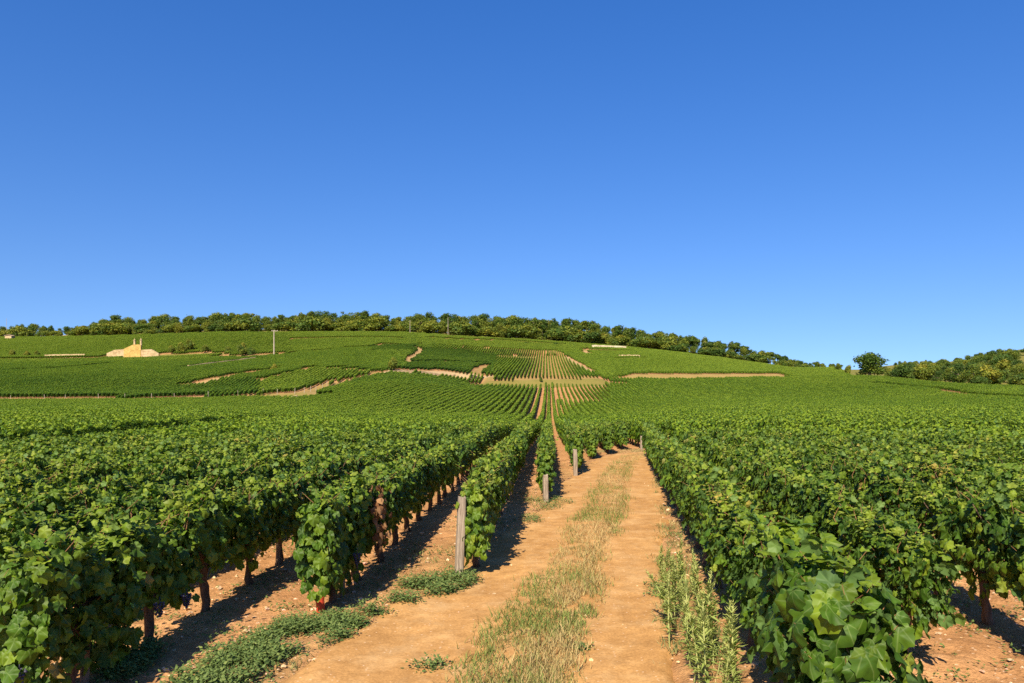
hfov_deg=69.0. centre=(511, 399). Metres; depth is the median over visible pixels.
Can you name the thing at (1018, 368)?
broadleaf tree
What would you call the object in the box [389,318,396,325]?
broadleaf tree
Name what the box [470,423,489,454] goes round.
grapevine
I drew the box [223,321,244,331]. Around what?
bush
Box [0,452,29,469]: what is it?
grapevine
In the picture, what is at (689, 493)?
grapevine
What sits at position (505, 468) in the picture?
grapevine
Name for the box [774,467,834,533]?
grapevine
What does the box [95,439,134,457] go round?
grapevine
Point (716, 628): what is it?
tall weed
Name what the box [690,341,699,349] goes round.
broadleaf tree
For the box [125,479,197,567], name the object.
grapevine
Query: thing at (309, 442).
grapevine
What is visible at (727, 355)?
bush
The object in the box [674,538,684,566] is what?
tall weed
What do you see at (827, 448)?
grapevine
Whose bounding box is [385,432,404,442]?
grapevine
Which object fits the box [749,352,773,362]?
bush
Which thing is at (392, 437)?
grapevine
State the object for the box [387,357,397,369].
bush
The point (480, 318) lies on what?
broadleaf tree
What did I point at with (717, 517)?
grapevine
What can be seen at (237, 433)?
grapevine
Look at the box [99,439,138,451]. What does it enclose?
grapevine
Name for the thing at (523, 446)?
grapevine
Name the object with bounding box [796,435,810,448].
grapevine
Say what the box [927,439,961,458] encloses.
grapevine
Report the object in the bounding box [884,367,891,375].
bush
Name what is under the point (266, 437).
grapevine
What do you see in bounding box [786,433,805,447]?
grapevine
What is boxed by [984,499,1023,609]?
grapevine
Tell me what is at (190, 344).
bush
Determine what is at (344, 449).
grapevine
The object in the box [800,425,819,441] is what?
grapevine
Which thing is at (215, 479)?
grapevine
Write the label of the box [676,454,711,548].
grapevine
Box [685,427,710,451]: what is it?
grapevine
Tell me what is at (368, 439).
grapevine
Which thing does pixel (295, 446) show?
grapevine
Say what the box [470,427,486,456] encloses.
grapevine
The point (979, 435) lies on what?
grapevine
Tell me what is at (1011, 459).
grapevine
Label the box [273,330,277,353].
utility pole
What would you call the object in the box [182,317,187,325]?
broadleaf tree
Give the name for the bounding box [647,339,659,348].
bush
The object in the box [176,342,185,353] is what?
bush
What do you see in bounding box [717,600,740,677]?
tall weed
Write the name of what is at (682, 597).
tall weed
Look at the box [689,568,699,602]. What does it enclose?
tall weed
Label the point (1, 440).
grapevine
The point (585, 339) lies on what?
bush
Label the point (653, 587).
weed clump
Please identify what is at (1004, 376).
bush
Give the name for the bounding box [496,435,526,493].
grapevine
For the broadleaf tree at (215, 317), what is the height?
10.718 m
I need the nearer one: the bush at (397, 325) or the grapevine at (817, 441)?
the grapevine at (817, 441)
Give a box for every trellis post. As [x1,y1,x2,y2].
[455,496,465,576]
[543,474,548,502]
[573,449,577,475]
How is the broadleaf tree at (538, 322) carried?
on the ground at (984, 647)
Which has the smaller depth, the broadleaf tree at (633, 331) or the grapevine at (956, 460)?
the grapevine at (956, 460)
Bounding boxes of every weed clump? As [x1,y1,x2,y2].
[90,633,174,682]
[154,628,294,682]
[239,598,393,664]
[370,564,484,617]
[401,650,452,672]
[520,494,572,510]
[521,512,542,522]
[563,640,594,652]
[643,577,671,596]
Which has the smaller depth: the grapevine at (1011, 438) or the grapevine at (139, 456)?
the grapevine at (139, 456)
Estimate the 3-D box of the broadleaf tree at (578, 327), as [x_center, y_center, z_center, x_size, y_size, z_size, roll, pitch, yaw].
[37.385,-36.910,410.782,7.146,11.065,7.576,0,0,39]
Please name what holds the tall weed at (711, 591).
on the ground at (984, 647)
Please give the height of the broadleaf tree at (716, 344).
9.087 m
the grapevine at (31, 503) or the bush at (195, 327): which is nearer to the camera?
the grapevine at (31, 503)
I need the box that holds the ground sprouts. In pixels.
[46,492,1023,682]
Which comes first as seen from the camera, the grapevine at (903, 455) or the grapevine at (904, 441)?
the grapevine at (903, 455)
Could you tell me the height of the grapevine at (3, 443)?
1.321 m
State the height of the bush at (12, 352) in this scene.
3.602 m
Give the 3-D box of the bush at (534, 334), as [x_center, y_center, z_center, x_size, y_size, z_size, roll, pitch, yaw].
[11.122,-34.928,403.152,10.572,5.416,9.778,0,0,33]
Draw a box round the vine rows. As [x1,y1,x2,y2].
[0,331,1023,448]
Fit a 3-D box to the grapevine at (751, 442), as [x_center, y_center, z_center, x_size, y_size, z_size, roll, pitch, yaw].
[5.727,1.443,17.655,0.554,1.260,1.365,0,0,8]
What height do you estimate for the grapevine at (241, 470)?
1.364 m
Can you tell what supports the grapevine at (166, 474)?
on the ground at (984, 647)
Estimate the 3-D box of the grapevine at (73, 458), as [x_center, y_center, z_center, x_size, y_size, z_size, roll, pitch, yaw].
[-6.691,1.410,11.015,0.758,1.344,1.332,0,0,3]
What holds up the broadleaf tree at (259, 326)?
on the ground at (984, 647)
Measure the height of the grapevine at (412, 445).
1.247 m
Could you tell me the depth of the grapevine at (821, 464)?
11.71 m
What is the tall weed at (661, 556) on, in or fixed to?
on the dirt track
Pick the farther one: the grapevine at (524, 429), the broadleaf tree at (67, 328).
the broadleaf tree at (67, 328)
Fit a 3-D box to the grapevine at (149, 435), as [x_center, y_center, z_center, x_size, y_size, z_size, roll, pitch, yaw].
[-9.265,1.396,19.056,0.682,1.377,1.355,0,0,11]
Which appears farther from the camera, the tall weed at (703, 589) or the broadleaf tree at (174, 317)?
the broadleaf tree at (174, 317)
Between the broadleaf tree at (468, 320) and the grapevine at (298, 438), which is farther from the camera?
the broadleaf tree at (468, 320)
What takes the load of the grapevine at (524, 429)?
on the ground at (984, 647)
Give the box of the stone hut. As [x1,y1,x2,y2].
[4,335,14,337]
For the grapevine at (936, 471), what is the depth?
10.18 m
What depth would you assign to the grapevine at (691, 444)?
19.52 m
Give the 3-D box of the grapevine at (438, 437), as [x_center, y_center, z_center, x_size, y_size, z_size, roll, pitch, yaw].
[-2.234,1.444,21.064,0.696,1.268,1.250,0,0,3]
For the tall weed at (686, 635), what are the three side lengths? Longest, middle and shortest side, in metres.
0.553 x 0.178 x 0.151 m
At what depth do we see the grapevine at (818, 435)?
19.65 m
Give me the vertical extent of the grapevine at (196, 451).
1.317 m
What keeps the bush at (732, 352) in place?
on the ground at (984, 647)
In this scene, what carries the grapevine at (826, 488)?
on the ground at (984, 647)
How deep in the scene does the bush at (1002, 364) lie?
277.51 m
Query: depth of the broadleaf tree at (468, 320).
410.67 m
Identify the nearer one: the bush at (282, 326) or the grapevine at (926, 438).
the grapevine at (926, 438)
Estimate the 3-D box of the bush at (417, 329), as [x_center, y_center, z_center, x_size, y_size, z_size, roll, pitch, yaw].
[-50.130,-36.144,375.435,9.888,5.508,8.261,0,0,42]
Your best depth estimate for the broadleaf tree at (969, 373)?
207.86 m
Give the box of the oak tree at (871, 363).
[853,351,889,374]
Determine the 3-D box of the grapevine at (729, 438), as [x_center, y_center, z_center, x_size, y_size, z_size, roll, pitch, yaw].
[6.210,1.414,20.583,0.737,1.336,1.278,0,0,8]
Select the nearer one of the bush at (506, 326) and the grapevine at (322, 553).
the grapevine at (322, 553)
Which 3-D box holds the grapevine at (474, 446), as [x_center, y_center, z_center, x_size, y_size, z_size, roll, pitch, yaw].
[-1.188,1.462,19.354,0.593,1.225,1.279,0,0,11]
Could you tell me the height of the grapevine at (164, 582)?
1.233 m
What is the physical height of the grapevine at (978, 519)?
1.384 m
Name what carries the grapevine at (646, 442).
on the ground at (984, 647)
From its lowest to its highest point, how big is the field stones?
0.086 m
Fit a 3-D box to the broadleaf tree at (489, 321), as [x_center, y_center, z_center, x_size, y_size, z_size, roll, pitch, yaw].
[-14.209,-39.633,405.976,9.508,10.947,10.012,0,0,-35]
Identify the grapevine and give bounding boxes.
[0,437,28,445]
[0,439,36,459]
[0,441,17,450]
[0,450,15,463]
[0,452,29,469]
[0,452,51,482]
[0,463,78,509]
[0,475,26,510]
[0,482,57,567]
[0,502,93,613]
[0,517,146,682]
[4,442,56,461]
[8,432,54,447]
[15,435,67,450]
[15,476,116,521]
[29,448,95,474]
[35,450,70,463]
[39,439,81,457]
[47,432,79,446]
[53,448,123,499]
[53,481,156,571]
[63,440,93,450]
[64,434,105,446]
[74,446,135,464]
[75,443,106,453]
[79,432,122,448]
[90,499,202,646]
[92,461,158,508]
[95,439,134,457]
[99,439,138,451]
[113,433,144,445]
[113,451,158,476]
[123,436,162,454]
[123,446,162,462]
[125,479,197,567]
[127,427,161,441]
[129,434,166,447]
[133,451,197,490]
[141,438,188,460]
[144,445,184,464]
[147,462,237,496]
[155,432,187,441]
[159,436,190,444]
[159,476,254,612]
[168,432,200,440]
[169,436,214,455]
[174,445,225,484]
[177,443,221,458]
[194,436,229,449]
[201,431,225,443]
[206,439,246,457]
[206,456,267,493]
[207,447,248,464]
[214,474,282,584]
[226,442,257,456]
[227,434,250,450]
[230,428,260,438]
[235,432,265,443]
[243,436,275,451]
[243,443,296,485]
[253,432,274,439]
[253,440,290,457]
[258,462,310,564]
[267,428,291,441]
[267,432,288,446]
[277,436,308,456]
[280,452,309,475]
[282,432,304,444]
[289,455,334,528]
[290,447,319,463]
[291,473,372,603]
[296,436,321,455]
[303,430,327,438]
[303,449,355,487]
[310,432,337,447]
[310,439,340,456]
[328,468,396,580]
[329,435,349,446]
[331,441,353,454]
[332,430,356,445]
[338,448,383,473]
[342,445,364,474]
[342,460,406,562]
[347,430,364,444]
[348,439,368,453]
[355,434,376,452]
[364,427,388,448]
[368,443,394,466]
[370,437,402,461]
[377,431,394,443]
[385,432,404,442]
[387,456,421,545]
[389,448,427,531]
[390,427,407,440]
[394,439,418,458]
[400,435,420,453]
[403,428,430,453]
[406,444,437,520]
[410,430,433,450]
[422,431,436,446]
[423,447,451,510]
[424,429,446,444]
[424,442,453,504]
[434,438,463,497]
[438,426,453,438]
[439,432,464,491]
[443,422,463,438]
[446,434,475,480]
[453,420,466,433]
[454,437,468,484]
[455,455,506,534]
[455,456,499,567]
[462,432,477,476]
[467,431,487,472]
[468,429,483,467]
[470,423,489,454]
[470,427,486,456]
[470,449,511,535]
[473,424,494,452]
[479,449,517,524]
[480,421,494,455]
[481,419,495,453]
[487,437,515,514]
[490,419,498,446]
[490,421,500,445]
[492,438,524,477]
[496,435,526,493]
[496,439,517,499]
[502,445,516,505]
[503,436,523,483]
[504,433,527,478]
[509,424,530,456]
[509,425,527,460]
[510,428,528,463]
[514,424,535,451]
[515,425,529,449]
[524,422,534,446]
[534,428,559,461]
[535,436,556,493]
[536,435,558,456]
[537,435,554,478]
[540,424,552,436]
[564,422,586,452]
[564,423,588,453]
[568,426,585,471]
[583,421,599,449]
[583,423,592,443]
[585,425,598,458]
[597,418,607,448]
[598,424,603,449]
[600,421,611,451]
[601,420,614,452]
[614,416,629,448]
[633,422,657,454]
[642,422,657,459]
[644,423,659,464]
[644,429,668,478]
[645,426,660,467]
[646,428,656,470]
[649,427,666,473]
[649,444,697,511]
[652,433,670,481]
[654,439,664,487]
[656,435,678,492]
[656,435,689,492]
[657,441,696,505]
[664,441,696,519]
[672,451,698,534]
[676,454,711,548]
[676,464,760,588]
[681,465,741,566]
[682,430,692,449]
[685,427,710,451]
[688,430,716,452]
[693,427,712,457]
[696,435,722,467]
[697,436,714,463]
[700,476,763,612]
[706,436,734,467]
[711,495,810,647]
[713,441,735,471]
[714,444,753,480]
[720,425,749,441]
[723,446,779,485]
[725,428,746,447]
[728,515,828,682]
[731,429,752,449]
[734,433,756,451]
[735,511,932,682]
[737,456,764,507]
[745,436,759,454]
[747,445,789,524]
[750,434,772,457]
[751,435,779,458]
[760,424,780,440]
[760,459,811,525]
[768,437,795,458]
[771,430,789,441]
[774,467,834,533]
[776,431,796,443]
[781,442,823,464]
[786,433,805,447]
[791,441,825,474]
[794,462,867,540]
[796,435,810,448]
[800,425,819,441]
[805,436,827,452]
[809,427,836,441]
[810,450,829,479]
[815,438,856,455]
[820,433,844,443]
[827,444,871,489]
[827,485,900,587]
[831,435,851,447]
[831,442,859,463]
[842,429,874,449]
[843,452,896,514]
[846,443,877,463]
[848,429,877,439]
[854,501,974,651]
[860,437,876,452]
[861,446,904,509]
[866,432,886,442]
[866,459,936,520]
[870,436,903,458]
[875,429,906,443]
[886,451,926,481]
[889,432,922,453]
[891,441,918,463]
[898,478,977,598]
[899,428,923,444]
[904,444,956,462]
[906,439,934,451]
[911,449,977,495]
[912,430,943,446]
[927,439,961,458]
[930,444,1000,472]
[933,439,987,462]
[934,428,961,445]
[934,478,1023,625]
[939,428,970,437]
[946,466,1004,497]
[953,435,991,451]
[955,442,1013,459]
[957,447,1008,469]
[961,429,992,445]
[965,462,1005,476]
[975,432,1009,450]
[976,455,1023,548]
[980,446,1023,462]
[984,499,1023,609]
[993,453,1023,468]
[998,460,1023,474]
[1000,438,1023,455]
[1003,432,1022,443]
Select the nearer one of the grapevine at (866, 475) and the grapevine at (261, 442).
the grapevine at (866, 475)
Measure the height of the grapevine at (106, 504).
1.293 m
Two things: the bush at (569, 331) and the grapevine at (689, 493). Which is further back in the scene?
the bush at (569, 331)
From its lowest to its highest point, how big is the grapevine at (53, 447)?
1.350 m
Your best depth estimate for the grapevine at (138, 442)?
16.93 m
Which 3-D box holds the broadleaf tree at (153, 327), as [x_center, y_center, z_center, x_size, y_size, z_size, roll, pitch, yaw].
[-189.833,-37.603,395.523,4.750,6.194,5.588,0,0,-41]
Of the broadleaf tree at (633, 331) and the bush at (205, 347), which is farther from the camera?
the broadleaf tree at (633, 331)
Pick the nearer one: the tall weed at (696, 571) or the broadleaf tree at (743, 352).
the tall weed at (696, 571)
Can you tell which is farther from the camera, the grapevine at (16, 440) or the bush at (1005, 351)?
the bush at (1005, 351)
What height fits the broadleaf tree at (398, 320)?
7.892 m
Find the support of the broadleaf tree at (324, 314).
on the ground at (984, 647)
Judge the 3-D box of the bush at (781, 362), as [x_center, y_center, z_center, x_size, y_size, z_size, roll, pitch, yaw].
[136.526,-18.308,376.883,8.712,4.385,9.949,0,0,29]
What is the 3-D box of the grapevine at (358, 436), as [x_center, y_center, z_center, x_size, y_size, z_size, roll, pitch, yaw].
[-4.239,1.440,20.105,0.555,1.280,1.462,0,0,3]
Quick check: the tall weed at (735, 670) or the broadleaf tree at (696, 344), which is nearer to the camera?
the tall weed at (735, 670)
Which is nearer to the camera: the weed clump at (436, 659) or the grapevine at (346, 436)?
the weed clump at (436, 659)
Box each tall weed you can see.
[645,569,678,629]
[655,571,679,646]
[657,543,666,569]
[657,560,665,589]
[660,546,671,572]
[664,556,673,584]
[669,564,679,620]
[670,564,680,610]
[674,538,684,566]
[675,550,689,602]
[677,572,696,637]
[677,579,681,606]
[677,598,693,668]
[679,579,689,622]
[683,597,708,682]
[683,615,707,682]
[687,548,696,593]
[687,573,715,654]
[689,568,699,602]
[689,598,721,682]
[690,553,704,606]
[691,609,709,664]
[693,591,701,631]
[696,569,720,664]
[698,588,710,646]
[704,617,718,665]
[706,578,715,613]
[711,596,721,646]
[716,625,727,674]
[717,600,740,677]
[717,600,747,682]
[717,657,731,682]
[723,636,742,682]
[727,649,741,681]
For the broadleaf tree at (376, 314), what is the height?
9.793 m
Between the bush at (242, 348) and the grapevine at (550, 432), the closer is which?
the grapevine at (550, 432)
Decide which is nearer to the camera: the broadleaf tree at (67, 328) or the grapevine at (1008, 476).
the grapevine at (1008, 476)
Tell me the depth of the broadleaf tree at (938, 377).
219.77 m
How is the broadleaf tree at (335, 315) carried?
on the ground at (984, 647)
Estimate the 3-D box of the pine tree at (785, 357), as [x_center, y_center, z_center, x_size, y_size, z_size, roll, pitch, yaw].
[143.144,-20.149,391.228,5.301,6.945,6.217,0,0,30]
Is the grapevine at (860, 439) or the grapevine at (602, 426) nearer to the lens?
the grapevine at (860, 439)
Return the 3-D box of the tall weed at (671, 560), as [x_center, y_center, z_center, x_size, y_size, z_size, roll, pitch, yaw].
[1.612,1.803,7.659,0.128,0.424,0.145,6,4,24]
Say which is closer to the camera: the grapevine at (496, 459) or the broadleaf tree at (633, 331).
the grapevine at (496, 459)
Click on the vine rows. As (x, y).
(795, 400)
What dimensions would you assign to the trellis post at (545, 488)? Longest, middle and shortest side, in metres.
0.671 x 0.105 x 0.100 m
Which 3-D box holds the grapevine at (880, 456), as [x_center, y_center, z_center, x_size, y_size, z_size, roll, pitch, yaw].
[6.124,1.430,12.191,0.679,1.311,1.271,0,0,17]
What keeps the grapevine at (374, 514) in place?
on the ground at (984, 647)
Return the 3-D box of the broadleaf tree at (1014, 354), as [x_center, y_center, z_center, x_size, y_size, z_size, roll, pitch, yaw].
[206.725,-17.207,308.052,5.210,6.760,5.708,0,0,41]
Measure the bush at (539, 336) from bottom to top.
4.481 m
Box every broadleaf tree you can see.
[28,324,39,333]
[62,326,70,334]
[107,314,121,322]
[123,318,133,333]
[150,324,158,333]
[153,316,162,328]
[159,314,170,321]
[160,318,171,327]
[170,316,180,321]
[173,322,183,332]
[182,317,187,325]
[186,316,194,325]
[193,316,201,324]
[200,316,207,325]
[201,319,211,331]
[209,312,224,323]
[219,313,229,322]
[226,314,232,322]
[252,314,262,323]
[254,323,263,331]
[261,316,271,328]
[264,321,271,330]
[274,314,284,321]
[294,312,305,321]
[305,311,314,329]
[313,310,334,323]
[330,313,337,321]
[336,311,347,322]
[343,315,354,322]
[347,312,360,330]
[359,310,369,320]
[371,312,381,317]
[382,314,389,322]
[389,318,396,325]
[394,316,402,324]
[405,315,416,331]
[415,313,424,328]
[422,311,438,323]
[438,325,444,333]
[439,320,447,333]
[440,312,459,333]
[454,316,464,334]
[462,316,472,323]
[469,314,488,327]
[471,319,478,335]
[478,318,494,327]
[492,317,506,327]
[495,323,507,337]
[505,315,524,325]
[522,317,535,325]
[530,317,541,328]
[539,318,547,333]
[548,318,560,329]
[558,317,573,327]
[572,319,580,328]
[574,323,583,330]
[587,324,599,343]
[595,323,602,331]
[599,326,611,343]
[612,324,623,336]
[624,328,632,340]
[628,327,637,339]
[636,330,645,337]
[680,337,690,351]
[689,346,696,353]
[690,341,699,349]
[699,336,709,348]
[712,341,723,348]
[738,347,748,360]
[931,371,944,381]
[940,365,953,379]
[946,362,966,382]
[950,359,963,369]
[956,364,982,382]
[968,356,982,362]
[977,355,987,362]
[1007,350,1018,360]
[1009,363,1023,374]
[1011,360,1023,365]
[1013,349,1022,359]
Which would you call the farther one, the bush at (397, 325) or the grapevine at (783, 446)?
the bush at (397, 325)
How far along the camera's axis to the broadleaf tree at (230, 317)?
387.57 m
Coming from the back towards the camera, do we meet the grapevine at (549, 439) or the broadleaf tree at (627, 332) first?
the broadleaf tree at (627, 332)
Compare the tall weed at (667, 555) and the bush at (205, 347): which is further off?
the bush at (205, 347)
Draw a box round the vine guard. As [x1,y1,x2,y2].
[316,596,324,612]
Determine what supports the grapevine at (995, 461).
on the ground at (984, 647)
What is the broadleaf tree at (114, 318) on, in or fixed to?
on the ground at (984, 647)
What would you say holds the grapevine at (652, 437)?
on the ground at (984, 647)
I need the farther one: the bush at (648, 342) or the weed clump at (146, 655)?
the bush at (648, 342)
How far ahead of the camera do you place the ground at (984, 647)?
7.50 m
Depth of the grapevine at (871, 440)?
19.02 m
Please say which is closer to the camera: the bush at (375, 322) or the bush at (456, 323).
the bush at (375, 322)
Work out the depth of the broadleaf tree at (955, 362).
273.30 m
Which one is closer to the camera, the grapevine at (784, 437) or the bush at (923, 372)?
the grapevine at (784, 437)
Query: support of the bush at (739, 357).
on the ground at (984, 647)
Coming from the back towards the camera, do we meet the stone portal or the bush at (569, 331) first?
the bush at (569, 331)
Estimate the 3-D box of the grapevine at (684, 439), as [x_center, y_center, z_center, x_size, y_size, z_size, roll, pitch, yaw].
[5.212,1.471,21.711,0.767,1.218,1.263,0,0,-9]
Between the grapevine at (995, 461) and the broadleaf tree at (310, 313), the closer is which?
the grapevine at (995, 461)
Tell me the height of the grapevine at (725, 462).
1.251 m
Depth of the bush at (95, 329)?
403.88 m
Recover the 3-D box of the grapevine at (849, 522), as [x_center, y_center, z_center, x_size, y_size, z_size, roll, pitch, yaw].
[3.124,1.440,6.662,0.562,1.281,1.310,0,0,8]
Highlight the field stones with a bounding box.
[54,477,1023,682]
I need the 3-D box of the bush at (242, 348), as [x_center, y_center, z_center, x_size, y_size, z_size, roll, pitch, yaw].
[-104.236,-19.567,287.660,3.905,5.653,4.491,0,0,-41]
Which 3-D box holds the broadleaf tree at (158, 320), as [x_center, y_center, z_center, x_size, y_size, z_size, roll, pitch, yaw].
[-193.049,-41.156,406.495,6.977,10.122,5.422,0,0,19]
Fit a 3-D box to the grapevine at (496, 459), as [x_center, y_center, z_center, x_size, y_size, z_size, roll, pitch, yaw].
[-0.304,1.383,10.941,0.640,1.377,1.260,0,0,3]
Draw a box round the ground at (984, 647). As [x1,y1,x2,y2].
[0,329,1023,682]
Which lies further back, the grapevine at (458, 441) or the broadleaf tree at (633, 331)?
the broadleaf tree at (633, 331)
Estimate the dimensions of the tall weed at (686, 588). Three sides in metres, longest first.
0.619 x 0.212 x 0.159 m
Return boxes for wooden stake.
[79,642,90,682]
[276,536,280,564]
[339,572,344,597]
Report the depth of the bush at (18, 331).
433.69 m
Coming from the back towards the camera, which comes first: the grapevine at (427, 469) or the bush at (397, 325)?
the bush at (397, 325)
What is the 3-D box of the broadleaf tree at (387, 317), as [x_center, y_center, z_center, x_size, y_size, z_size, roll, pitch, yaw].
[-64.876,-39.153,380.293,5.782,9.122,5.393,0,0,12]
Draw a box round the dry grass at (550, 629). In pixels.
[440,452,643,682]
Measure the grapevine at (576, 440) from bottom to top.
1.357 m
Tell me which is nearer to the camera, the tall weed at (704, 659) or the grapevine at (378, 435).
the tall weed at (704, 659)
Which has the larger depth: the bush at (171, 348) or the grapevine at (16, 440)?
the bush at (171, 348)
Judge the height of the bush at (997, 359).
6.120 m
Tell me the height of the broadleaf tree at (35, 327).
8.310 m
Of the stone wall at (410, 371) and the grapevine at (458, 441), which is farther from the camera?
the stone wall at (410, 371)
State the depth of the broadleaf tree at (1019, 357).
328.73 m
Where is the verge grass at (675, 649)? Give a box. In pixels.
[187,448,748,682]
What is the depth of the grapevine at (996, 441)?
17.15 m
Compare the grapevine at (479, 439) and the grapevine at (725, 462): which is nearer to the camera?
the grapevine at (725, 462)
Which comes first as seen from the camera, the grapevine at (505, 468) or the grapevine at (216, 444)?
the grapevine at (505, 468)
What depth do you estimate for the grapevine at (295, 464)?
11.89 m
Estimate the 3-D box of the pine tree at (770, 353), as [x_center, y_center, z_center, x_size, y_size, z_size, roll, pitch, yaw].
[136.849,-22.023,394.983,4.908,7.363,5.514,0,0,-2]
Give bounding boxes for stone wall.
[45,354,84,357]
[187,357,254,365]
[384,370,455,375]
[592,345,625,347]
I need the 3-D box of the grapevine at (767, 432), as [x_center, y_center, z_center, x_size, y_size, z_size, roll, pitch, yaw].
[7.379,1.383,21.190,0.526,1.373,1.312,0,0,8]
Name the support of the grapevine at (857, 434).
on the ground at (984, 647)
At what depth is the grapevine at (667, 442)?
15.04 m
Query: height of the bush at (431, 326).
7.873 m
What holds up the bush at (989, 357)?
on the ground at (984, 647)
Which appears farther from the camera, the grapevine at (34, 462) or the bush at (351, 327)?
the bush at (351, 327)
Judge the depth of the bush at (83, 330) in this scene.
413.85 m
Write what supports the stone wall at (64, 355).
on the ground at (984, 647)
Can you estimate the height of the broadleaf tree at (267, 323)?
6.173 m
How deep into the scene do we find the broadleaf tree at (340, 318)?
383.19 m
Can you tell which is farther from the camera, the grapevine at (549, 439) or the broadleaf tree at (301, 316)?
the broadleaf tree at (301, 316)
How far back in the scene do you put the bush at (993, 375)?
205.46 m
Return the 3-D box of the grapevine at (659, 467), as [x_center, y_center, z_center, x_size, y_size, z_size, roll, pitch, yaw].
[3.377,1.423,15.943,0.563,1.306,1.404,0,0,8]
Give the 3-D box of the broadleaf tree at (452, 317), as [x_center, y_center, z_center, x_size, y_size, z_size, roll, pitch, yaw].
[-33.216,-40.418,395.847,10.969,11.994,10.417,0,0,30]
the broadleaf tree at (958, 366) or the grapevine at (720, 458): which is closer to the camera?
the grapevine at (720, 458)
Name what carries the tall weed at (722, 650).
on the ground at (984, 647)
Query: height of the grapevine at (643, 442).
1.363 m
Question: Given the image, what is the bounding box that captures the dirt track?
[280,452,681,682]
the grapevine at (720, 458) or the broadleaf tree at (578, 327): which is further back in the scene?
the broadleaf tree at (578, 327)
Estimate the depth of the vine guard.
7.00 m
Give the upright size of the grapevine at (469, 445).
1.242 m
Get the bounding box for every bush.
[6,326,35,335]
[9,349,15,354]
[34,331,42,335]
[40,331,51,335]
[49,330,60,335]
[65,330,78,335]
[74,326,89,334]
[86,323,109,334]
[100,322,120,334]
[112,322,132,333]
[133,323,151,333]
[143,329,156,333]
[156,327,172,333]
[161,322,184,332]
[168,345,174,352]
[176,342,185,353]
[181,326,193,331]
[185,339,194,349]
[190,323,203,331]
[200,344,209,352]
[204,323,216,331]
[214,321,230,331]
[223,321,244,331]
[229,316,262,330]
[237,342,247,354]
[247,348,255,355]
[269,321,295,331]
[294,316,331,330]
[312,321,333,330]
[331,322,342,330]
[342,320,360,330]
[352,319,365,329]
[361,316,389,330]
[382,324,395,331]
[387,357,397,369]
[393,324,408,331]
[397,321,417,331]
[411,323,422,332]
[419,320,441,332]
[444,321,472,335]
[447,320,473,334]
[463,325,478,335]
[475,326,498,336]
[501,325,532,337]
[503,325,519,338]
[513,324,543,338]
[523,330,540,339]
[533,333,542,338]
[545,328,567,340]
[556,325,584,341]
[571,330,586,342]
[572,335,597,342]
[578,329,601,343]
[594,333,611,343]
[606,338,621,344]
[612,335,630,345]
[626,335,652,348]
[642,336,657,347]
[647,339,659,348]
[657,336,686,351]
[672,343,689,351]
[696,347,710,354]
[707,347,726,356]
[721,351,734,358]
[724,350,739,356]
[732,355,744,359]
[744,353,760,360]
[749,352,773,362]
[775,359,788,365]
[783,362,793,366]
[845,364,850,372]
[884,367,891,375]
[889,363,915,378]
[913,364,937,380]
[932,364,943,374]
[941,367,965,382]
[944,360,951,366]
[968,375,992,383]
[975,364,1001,382]
[982,354,991,361]
[984,350,996,357]
[987,353,1013,364]
[991,368,1010,384]
[992,349,1018,359]
[993,359,1010,369]
[1005,365,1013,374]
[1006,372,1023,384]
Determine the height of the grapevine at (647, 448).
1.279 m
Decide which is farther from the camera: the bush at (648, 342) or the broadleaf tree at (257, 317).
the bush at (648, 342)
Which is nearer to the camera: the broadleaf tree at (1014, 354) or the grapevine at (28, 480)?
the grapevine at (28, 480)
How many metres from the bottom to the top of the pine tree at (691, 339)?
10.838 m
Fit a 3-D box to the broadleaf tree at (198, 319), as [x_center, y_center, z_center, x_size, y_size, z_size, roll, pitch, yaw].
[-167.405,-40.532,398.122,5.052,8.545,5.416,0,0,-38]
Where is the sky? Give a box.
[0,0,1023,369]
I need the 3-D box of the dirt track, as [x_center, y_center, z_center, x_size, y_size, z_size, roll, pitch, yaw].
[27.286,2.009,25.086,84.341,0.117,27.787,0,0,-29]
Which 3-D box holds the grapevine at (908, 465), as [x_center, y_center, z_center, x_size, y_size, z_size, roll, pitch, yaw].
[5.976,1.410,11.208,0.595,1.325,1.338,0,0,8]
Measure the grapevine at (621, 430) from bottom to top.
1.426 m
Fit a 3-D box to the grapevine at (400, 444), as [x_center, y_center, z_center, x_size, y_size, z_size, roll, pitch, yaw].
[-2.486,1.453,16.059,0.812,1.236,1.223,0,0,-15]
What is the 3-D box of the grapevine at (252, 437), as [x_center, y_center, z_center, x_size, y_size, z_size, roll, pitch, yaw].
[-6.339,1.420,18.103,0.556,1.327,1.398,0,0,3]
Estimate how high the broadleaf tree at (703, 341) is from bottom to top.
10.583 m
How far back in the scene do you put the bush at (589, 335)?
397.67 m
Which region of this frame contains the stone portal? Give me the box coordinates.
[107,338,158,356]
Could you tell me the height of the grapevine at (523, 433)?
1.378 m
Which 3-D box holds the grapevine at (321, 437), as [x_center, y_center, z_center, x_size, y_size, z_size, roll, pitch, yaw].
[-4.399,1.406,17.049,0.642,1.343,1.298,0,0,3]
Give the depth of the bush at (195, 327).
386.31 m

